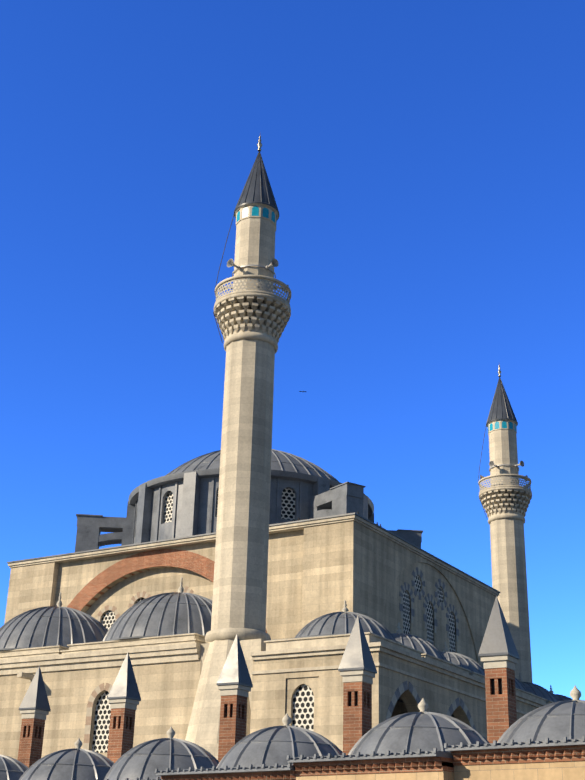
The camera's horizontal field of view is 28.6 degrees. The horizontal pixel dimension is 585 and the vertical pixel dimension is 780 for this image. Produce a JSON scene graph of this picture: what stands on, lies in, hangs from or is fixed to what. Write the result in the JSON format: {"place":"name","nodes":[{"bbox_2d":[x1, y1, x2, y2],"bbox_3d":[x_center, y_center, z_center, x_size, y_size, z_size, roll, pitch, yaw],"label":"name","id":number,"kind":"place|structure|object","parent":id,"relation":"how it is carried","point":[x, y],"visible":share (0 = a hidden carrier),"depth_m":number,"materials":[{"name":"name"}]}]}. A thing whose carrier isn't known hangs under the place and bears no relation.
{"place":"outdoors","nodes":[
{"label":"outdoors","id":0,"kind":"place"},
{"bbox_2d":[0,755,27,779],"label":"dome","id":1,"kind":"structure","parent":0,"point":[11,768],"depth_m":37.64,"materials":[{"name":"grey metal"}]},
{"bbox_2d":[19,748,113,779],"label":"dome","id":2,"kind":"structure","parent":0,"point":[75,764],"depth_m":35.06,"materials":[{"name":"grey metal"}]},
{"bbox_2d":[74,738,81,749],"bbox_3d":[-6.805,11.264,36.430,0.260,0.440,0.260,-12,-26,29],"label":"finial","id":3,"kind":"object","parent":2,"relation":"on","point":[78,744],"visible":0.77,"depth_m":36.35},
{"bbox_2d":[0,660,200,759],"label":"wing wall","id":4,"kind":"structure","parent":0,"point":[167,691],"depth_m":53.61,"materials":[{"name":"beige stone"}]},
{"bbox_2d":[83,683,111,749],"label":"wing voussoirs","id":5,"kind":"object","parent":4,"relation":"attached to","point":[90,704],"visible":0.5,"depth_m":53.54,"materials":[{"name":"beige stone"}]},
{"bbox_2d":[0,639,266,709],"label":"wing cornice","id":6,"kind":"structure","parent":4,"relation":"on","point":[22,667],"depth_m":53.65,"materials":[{"name":"beige stone"}]},
{"bbox_2d":[0,645,68,659],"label":"cornice","id":7,"kind":"structure","parent":6,"relation":"on","point":[31,652],"depth_m":57.28,"materials":[{"name":"beige stone"}]},
{"bbox_2d":[0,606,107,650],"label":"dome","id":8,"kind":"structure","parent":6,"relation":"on","point":[49,626],"depth_m":59.38,"materials":[{"name":"metal"}]},
{"bbox_2d":[56,591,61,606],"bbox_3d":[-12.735,11.502,62.746,0.440,1.050,0.440,-12,-26,29],"label":"finial","id":9,"kind":"object","parent":8,"relation":"on","point":[59,603],"visible":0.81,"depth_m":62.61,"materials":[{"name":"grey metal"}]},
{"bbox_2d":[60,633,205,653],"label":"cornice","id":10,"kind":"structure","parent":6,"relation":"on","point":[140,642],"depth_m":54.12,"materials":[{"name":"beige stone"}]},
{"bbox_2d":[77,592,211,643],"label":"dome","id":11,"kind":"structure","parent":6,"relation":"on","point":[170,613],"depth_m":55.30,"materials":[{"name":"metal"}]},
{"bbox_2d":[178,577,183,592],"bbox_3d":[-5.705,10.049,58.782,0.440,1.050,0.440,-12,-26,29],"label":"finial","id":12,"kind":"object","parent":11,"relation":"on","point":[181,589],"visible":0.77,"depth_m":58.65,"materials":[{"name":"grey metal"}]},
{"bbox_2d":[96,738,219,779],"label":"dome","id":13,"kind":"structure","parent":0,"point":[144,760],"depth_m":32.05,"materials":[{"name":"grey metal"}]},
{"bbox_2d":[166,726,174,739],"bbox_3d":[-3.551,10.030,33.455,0.260,0.440,0.260,-12,-26,29],"label":"finial","id":14,"kind":"object","parent":13,"relation":"on","point":[170,733],"visible":0.69,"depth_m":33.37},
{"bbox_2d":[161,771,295,779],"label":"brick cornice","id":15,"kind":"structure","parent":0,"point":[280,775],"depth_m":28.06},
{"bbox_2d":[155,726,342,775],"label":"dome","id":16,"kind":"structure","parent":15,"relation":"on","point":[268,749],"depth_m":29.00,"materials":[{"name":"grey metal"}]},
{"bbox_2d":[282,713,291,726],"bbox_3d":[-0.154,8.798,30.476,0.260,0.440,0.260,-12,-26,29],"label":"finial","id":17,"kind":"object","parent":16,"relation":"on","point":[286,720],"visible":0.81,"depth_m":30.39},
{"bbox_2d":[0,0,584,699],"label":"sky","id":18,"kind":"structure","parent":0,"point":[424,160],"materials":[{"name":"blue"}]},
{"bbox_2d":[250,651,386,751],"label":"wall","id":19,"kind":"structure","parent":0,"point":[311,700],"depth_m":47.48,"materials":[{"name":"beige stone"}]},
{"bbox_2d":[296,771,453,779],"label":"wall","id":20,"kind":"structure","parent":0,"point":[436,775],"depth_m":25.34,"materials":[{"name":"beige stone"}]},
{"bbox_2d":[293,757,453,775],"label":"brick cornice","id":21,"kind":"structure","parent":20,"relation":"on","point":[424,764],"depth_m":25.59,"materials":[{"name":"brown brick"}]},
{"bbox_2d":[286,712,488,762],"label":"dome","id":22,"kind":"structure","parent":21,"relation":"on","point":[416,735],"depth_m":26.32,"materials":[{"name":"grey metal"}]},
{"bbox_2d":[418,698,427,713],"bbox_3d":[3.167,7.681,27.802,0.260,0.440,0.260,-12,-26,29],"label":"finial","id":23,"kind":"object","parent":22,"relation":"on","point":[423,706],"visible":0.73,"depth_m":27.72,"materials":[{"name":"beige stone"}]},
{"bbox_2d":[399,671,484,699],"bbox_3d":[7.867,15.330,58.625,5.140,0.800,5.140,-12,-26,29],"label":"portico dome pedestal","id":24,"kind":"object","parent":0,"point":[477,675],"visible":0.11,"depth_m":56.02,"materials":[{"name":"beige stone"}]},
{"bbox_2d":[442,652,484,675],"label":"dome","id":25,"kind":"structure","parent":24,"relation":"on","point":[463,661],"depth_m":57.72,"materials":[{"name":"metal"}]},
{"bbox_2d":[442,642,448,652],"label":"finial","id":26,"kind":"object","parent":25,"relation":"on","point":[445,649],"visible":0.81,"depth_m":59.33,"materials":[{"name":"grey metal"}]},
{"bbox_2d":[454,761,584,779],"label":"wall","id":27,"kind":"structure","parent":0,"point":[567,770],"depth_m":23.76,"materials":[{"name":"beige stone"}]},
{"bbox_2d":[451,745,584,765],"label":"brick cornice","id":28,"kind":"structure","parent":27,"relation":"on","point":[533,755],"depth_m":23.84,"materials":[{"name":"brown brick"}]},
{"bbox_2d":[444,700,584,751],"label":"dome","id":29,"kind":"structure","parent":28,"relation":"on","point":[558,723],"depth_m":24.38,"materials":[{"name":"grey metal"}]},
{"bbox_2d":[570,686,580,701],"bbox_3d":[6.370,6.854,25.782,0.260,0.440,0.260,-12,-26,29],"label":"dome finial","id":30,"kind":"object","parent":29,"relation":"on","point":[575,693],"visible":0.65,"depth_m":25.70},
{"bbox_2d":[521,682,558,701],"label":"dome","id":31,"kind":"structure","parent":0,"point":[537,690],"depth_m":66.28,"materials":[{"name":"metal"}]},
{"bbox_2d":[553,694,572,700],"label":"dome","id":32,"kind":"structure","parent":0,"point":[560,697],"depth_m":71.05,"materials":[{"name":"metal"}]},
{"label":"ground","id":33,"kind":"structure","parent":0,"visible":0},
{"bbox_2d":[4,520,356,627],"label":"corner piers","id":34,"kind":"structure","parent":33,"relation":"on","point":[329,585],"depth_m":59.87,"materials":[{"name":"stone"}]},
{"bbox_2d":[185,205,276,759],"bbox_3d":[-2.332,6.294,54.141,4.500,33.650,4.500,-12,-26,29],"label":"minaret shaft","id":35,"kind":"object","parent":33,"relation":"on","point":[239,600],"visible":0.54,"depth_m":53.70,"materials":[{"name":"beige stone"}]},
{"bbox_2d":[213,215,233,342],"bbox_3d":[-3.585,-5.849,59.218,0.831,7.509,0.036,1,-23,1],"label":"cable","id":36,"kind":"object","parent":35,"relation":"attached to","point":[218,273],"visible":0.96,"depth_m":59.39,"materials":[{"name":"black metal"}]},
{"bbox_2d":[205,203,290,642],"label":"minaret mouldings","id":37,"kind":"object","parent":35,"relation":"attached to","point":[228,633],"visible":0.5,"depth_m":56.73,"materials":[{"name":"beige stone"}]},
{"bbox_2d":[214,296,289,343],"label":"minaret muqarnas","id":38,"kind":"object","parent":35,"relation":"attached to","point":[276,314],"visible":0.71,"depth_m":56.94,"materials":[{"name":"beige stone"}]},
{"bbox_2d":[216,277,289,302],"bbox_3d":[-2.030,-4.537,58.648,3.800,0.720,3.800,-12,-26,29],"label":"balcony railing","id":39,"kind":"object","parent":38,"relation":"on","point":[257,288],"visible":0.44,"depth_m":57.13,"materials":[{"name":"beige stone"}]},
{"bbox_2d":[219,258,288,292],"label":"loudspeakers","id":40,"kind":"object","parent":35,"relation":"attached to","point":[274,262],"visible":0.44,"depth_m":58.20,"materials":[{"name":"grey metal"}]},
{"bbox_2d":[234,150,278,218],"bbox_3d":[-1.846,-11.132,61.393,2.420,4.090,2.420,-12,-26,29],"label":"conical roof","id":41,"kind":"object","parent":35,"relation":"on","point":[257,188],"visible":0.62,"depth_m":60.47,"materials":[{"name":"grey metal"}]},
{"bbox_2d":[237,206,276,222],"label":"minaret tiles","id":42,"kind":"object","parent":35,"relation":"attached to","point":[255,211],"visible":0.52,"depth_m":59.61,"materials":[{"name":"teal tile"}]},
{"bbox_2d":[257,136,261,151],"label":"finial","id":43,"kind":"object","parent":35,"relation":"on","point":[259,145],"visible":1,"depth_m":62.22,"materials":[{"name":"metal"}]},
{"bbox_2d":[55,523,495,717],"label":"prayer hall","id":44,"kind":"structure","parent":33,"relation":"on","point":[386,567],"depth_m":64.77,"materials":[{"name":"stone"}]},
{"bbox_2d":[97,586,212,629],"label":"voussoirs","id":45,"kind":"object","parent":44,"relation":"attached to","point":[134,599],"visible":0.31,"depth_m":66.52,"materials":[{"name":"beige stone"}]},
{"bbox_2d":[67,549,266,632],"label":"brick arch","id":46,"kind":"structure","parent":44,"relation":"attached to","point":[172,558],"depth_m":66.57,"materials":[{"name":"red brick"}]},
{"bbox_2d":[7,513,499,596],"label":"cornice","id":47,"kind":"structure","parent":44,"relation":"on","point":[382,528],"depth_m":65.77,"materials":[{"name":"beige stone"}]},
{"bbox_2d":[75,514,133,551],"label":"flying buttress","id":48,"kind":"structure","parent":47,"relation":"on","point":[90,528],"depth_m":73.64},
{"bbox_2d":[134,477,329,543],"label":"drum","id":49,"kind":"object","parent":47,"relation":"on","point":[289,492],"visible":0.21,"depth_m":68.73,"materials":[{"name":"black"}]},
{"bbox_2d":[126,468,373,543],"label":"drum pilasters","id":50,"kind":"object","parent":47,"relation":"on","point":[142,494],"visible":0.35,"depth_m":69.11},
{"bbox_2d":[165,449,338,481],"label":"dome","id":51,"kind":"structure","parent":50,"relation":"on","point":[283,461],"depth_m":71.61,"materials":[{"name":"grey metal"}]},
{"bbox_2d":[310,482,365,518],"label":"flying buttress","id":52,"kind":"structure","parent":47,"relation":"on","point":[345,498],"depth_m":66.63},
{"bbox_2d":[388,529,422,547],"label":"flying buttress","id":53,"kind":"structure","parent":47,"relation":"on","point":[414,537],"depth_m":75.14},
{"bbox_2d":[399,567,458,641],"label":"voussoirs","id":54,"kind":"object","parent":44,"relation":"attached to","point":[422,592],"visible":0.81,"depth_m":66.03,"materials":[{"name":"grey stone"}]},
{"bbox_2d":[386,654,536,738],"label":"side wall","id":55,"kind":"structure","parent":33,"relation":"on","point":[438,699],"depth_m":50.53,"materials":[{"name":"beige stone"}]},
{"bbox_2d":[251,642,546,714],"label":"cornice","id":56,"kind":"structure","parent":55,"relation":"on","point":[383,648],"depth_m":48.59,"materials":[{"name":"beige stone"}]},
{"bbox_2d":[264,632,422,656],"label":"cornice","id":57,"kind":"structure","parent":56,"relation":"on","point":[317,641],"depth_m":48.38,"materials":[{"name":"beige stone"}]},
{"bbox_2d":[267,612,401,643],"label":"dome","id":58,"kind":"structure","parent":57,"relation":"on","point":[336,623],"depth_m":49.07,"materials":[{"name":"metal"}]},
{"bbox_2d":[341,600,348,612],"bbox_3d":[2.338,9.653,50.900,0.440,0.700,0.440,-12,-26,29],"label":"finial","id":59,"kind":"object","parent":58,"relation":"on","point":[344,609],"visible":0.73,"depth_m":50.80,"materials":[{"name":"grey metal"}]},
{"bbox_2d":[421,653,470,673],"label":"cornice","id":60,"kind":"structure","parent":56,"relation":"on","point":[445,663],"depth_m":53.00,"materials":[{"name":"beige stone"}]},
{"bbox_2d":[392,633,451,662],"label":"dome","id":61,"kind":"structure","parent":60,"relation":"on","point":[418,643],"depth_m":53.49,"materials":[{"name":"metal"}]},
{"bbox_2d":[396,623,401,633],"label":"finial","id":62,"kind":"object","parent":61,"relation":"on","point":[399,630],"visible":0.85,"depth_m":55.08,"materials":[{"name":"grey metal"}]},
{"bbox_2d":[452,687,546,714],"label":"cornice","id":63,"kind":"structure","parent":56,"relation":"on","point":[530,695],"depth_m":61.84,"materials":[{"name":"beige stone"}]},
{"bbox_2d":[515,678,532,693],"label":"dome","id":64,"kind":"structure","parent":63,"relation":"on","point":[519,685],"depth_m":62.03,"materials":[{"name":"metal"}]},
{"bbox_2d":[386,681,475,729],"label":"arches","id":65,"kind":"structure","parent":55,"relation":"attached to","point":[405,686],"depth_m":48.44,"materials":[{"name":"grey stone"}]},
{"bbox_2d":[485,668,516,742],"bbox_3d":[5.198,10.220,27.958,0.580,6.677,0.580,-12,-26,29],"label":"chimney shaft","id":66,"kind":"object","parent":33,"relation":"on","point":[501,714],"visible":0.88,"depth_m":28.70,"materials":[{"name":"red brick"}]},
{"bbox_2d":[491,678,501,694],"bbox_3d":[5.272,7.555,29.067,0.400,0.500,0.400,-12,-26,29],"label":"chimney vent","id":67,"kind":"object","parent":66,"relation":"in","point":[493,686],"visible":0.07,"depth_m":28.92,"materials":[{"name":"black"}]},
{"bbox_2d":[481,655,517,670],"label":"cornice","id":68,"kind":"structure","parent":66,"relation":"on","point":[503,661],"depth_m":29.06,"materials":[{"name":"beige stone"}]},
{"bbox_2d":[478,595,519,658],"bbox_3d":[5.313,6.115,29.667,0.800,1.620,0.800,-12,-26,29],"label":"chimney cap","id":69,"kind":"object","parent":68,"relation":"on","point":[497,639],"depth_m":29.34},
{"bbox_2d":[488,420,532,682],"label":"minaret shaft","id":70,"kind":"object","parent":33,"relation":"on","point":[508,564],"visible":0.54,"depth_m":82.97,"materials":[{"name":"beige stone"}]},
{"bbox_2d":[478,424,486,517],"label":"cable","id":71,"kind":"object","parent":70,"relation":"attached to","point":[479,469],"visible":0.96,"depth_m":86.75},
{"bbox_2d":[486,376,517,423],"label":"minaret spire","id":72,"kind":"structure","parent":70,"relation":"on","point":[501,408],"depth_m":87.91,"materials":[{"name":"grey metal"}]},
{"bbox_2d":[488,421,515,432],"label":"minaret tiles","id":73,"kind":"object","parent":70,"relation":"attached to","point":[504,424],"visible":0.52,"depth_m":87.05,"materials":[{"name":"teal tile"}]},
{"bbox_2d":[480,461,527,480],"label":"loudspeakers","id":74,"kind":"object","parent":70,"relation":"attached to","point":[492,464],"visible":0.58,"depth_m":85.63,"materials":[{"name":"grey metal"}]},
{"bbox_2d":[478,419,531,524],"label":"minaret rings","id":75,"kind":"object","parent":70,"relation":"attached to","point":[505,515],"visible":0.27,"depth_m":84.40,"materials":[{"name":"beige stone"}]},
{"bbox_2d":[479,489,531,517],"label":"muqarnas corbels","id":76,"kind":"object","parent":70,"relation":"attached to","point":[490,504],"visible":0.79,"depth_m":84.37,"materials":[{"name":"beige stone"}]},
{"bbox_2d":[479,476,530,490],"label":"balcony railing","id":77,"kind":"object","parent":76,"relation":"on","point":[494,479],"depth_m":84.59,"materials":[{"name":"beige stone"}]},
{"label":"cell","id":78,"kind":"object","parent":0,"visible":0},
{"bbox_2d":[17,718,44,767],"bbox_3d":[-9.388,14.866,39.946,0.580,6.558,0.580,-12,-26,29],"label":"chimney shaft","id":79,"kind":"object","parent":78,"relation":"on","point":[30,751],"visible":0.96,"depth_m":40.72,"materials":[{"name":"brown brick"}]},
{"bbox_2d":[20,709,48,719],"bbox_3d":[-9.300,11.702,41.263,0.720,0.300,0.720,-12,-26,29],"label":"chimney collar","id":80,"kind":"object","parent":79,"relation":"on","point":[35,713],"visible":0.93,"depth_m":41.04,"materials":[{"name":"beige stone"}]},
{"bbox_2d":[19,665,50,711],"bbox_3d":[-9.275,10.816,41.632,0.800,1.620,0.800,-12,-26,29],"label":"chimney cap","id":81,"kind":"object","parent":80,"relation":"on","point":[35,697],"depth_m":41.34,"materials":[{"name":"grey metal"}]},
{"bbox_2d":[107,708,135,762],"bbox_3d":[-5.725,13.704,36.971,0.580,6.606,0.580,-12,-26,29],"label":"chimney shaft","id":82,"kind":"object","parent":78,"relation":"on","point":[120,742],"visible":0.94,"depth_m":37.75,"materials":[{"name":"brown brick"}]},
{"bbox_2d":[114,716,130,728],"bbox_3d":[-5.652,11.071,38.067,0.400,0.500,0.400,-12,-26,29],"label":"chimney vent","id":83,"kind":"object","parent":82,"relation":"in","point":[119,724],"visible":0.07,"depth_m":37.94,"materials":[{"name":"black"}]},
{"bbox_2d":[109,698,138,709],"bbox_3d":[-5.636,10.517,38.298,0.720,0.300,0.720,-12,-26,29],"label":"chimney collar","id":84,"kind":"object","parent":82,"relation":"on","point":[125,703],"visible":0.93,"depth_m":38.07,"materials":[{"name":"beige stone"}]},
{"bbox_2d":[107,653,140,700],"bbox_3d":[-5.611,9.631,38.666,0.800,1.620,0.800,-12,-26,29],"label":"chimney cap","id":85,"kind":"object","parent":84,"relation":"on","point":[125,685],"depth_m":38.37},
{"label":"cell","id":86,"kind":"object","parent":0,"visible":0},
{"bbox_2d":[218,695,246,761],"bbox_3d":[-1.854,12.368,33.532,0.580,6.630,0.580,-12,-26,29],"label":"chimney shaft","id":87,"kind":"object","parent":86,"relation":"on","point":[232,731],"visible":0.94,"depth_m":34.30,"materials":[{"name":"brown brick"}]},
{"bbox_2d":[225,704,232,717],"bbox_3d":[-1.780,9.724,34.632,0.400,0.500,0.400,-12,-26,29],"label":"chimney vent","id":88,"kind":"object","parent":87,"relation":"in","point":[231,710],"visible":0.07,"depth_m":34.49,"materials":[{"name":"black"}]},
{"bbox_2d":[218,684,250,696],"bbox_3d":[-1.764,9.170,34.863,0.720,0.300,0.720,-12,-26,29],"label":"chimney collar","id":89,"kind":"object","parent":87,"relation":"on","point":[237,689],"visible":0.93,"depth_m":34.64,"materials":[{"name":"beige stone"}]},
{"bbox_2d":[216,634,252,687],"bbox_3d":[-1.740,8.284,35.231,0.800,1.620,0.800,-12,-26,29],"label":"chimney cap","id":90,"kind":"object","parent":89,"relation":"on","point":[235,670],"depth_m":34.92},
{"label":"cell","id":91,"kind":"object","parent":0,"visible":0},
{"bbox_2d":[343,681,371,754],"bbox_3d":[1.721,11.199,30.503,0.580,6.646,0.580,-12,-26,29],"label":"chimney shaft","id":92,"kind":"object","parent":91,"relation":"on","point":[357,723],"visible":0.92,"depth_m":31.26,"materials":[{"name":"brown brick"}]},
{"bbox_2d":[349,691,357,705],"bbox_3d":[1.795,8.548,31.606,0.400,0.500,0.400,-12,-26,29],"label":"chimney vent","id":93,"kind":"object","parent":92,"relation":"in","point":[356,698],"visible":0.07,"depth_m":31.46,"materials":[{"name":"black"}]},
{"bbox_2d":[340,670,374,683],"bbox_3d":[1.810,7.994,31.836,0.720,0.300,0.720,-12,-26,29],"label":"chimney collar","id":94,"kind":"object","parent":92,"relation":"on","point":[358,676],"visible":0.89,"depth_m":31.60,"materials":[{"name":"beige stone"}]},
{"bbox_2d":[338,615,376,673],"bbox_3d":[1.835,7.108,32.205,0.800,1.620,0.800,-12,-26,29],"label":"chimney cap","id":95,"kind":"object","parent":94,"relation":"on","point":[357,655],"depth_m":31.89,"materials":[{"name":"grey metal"}]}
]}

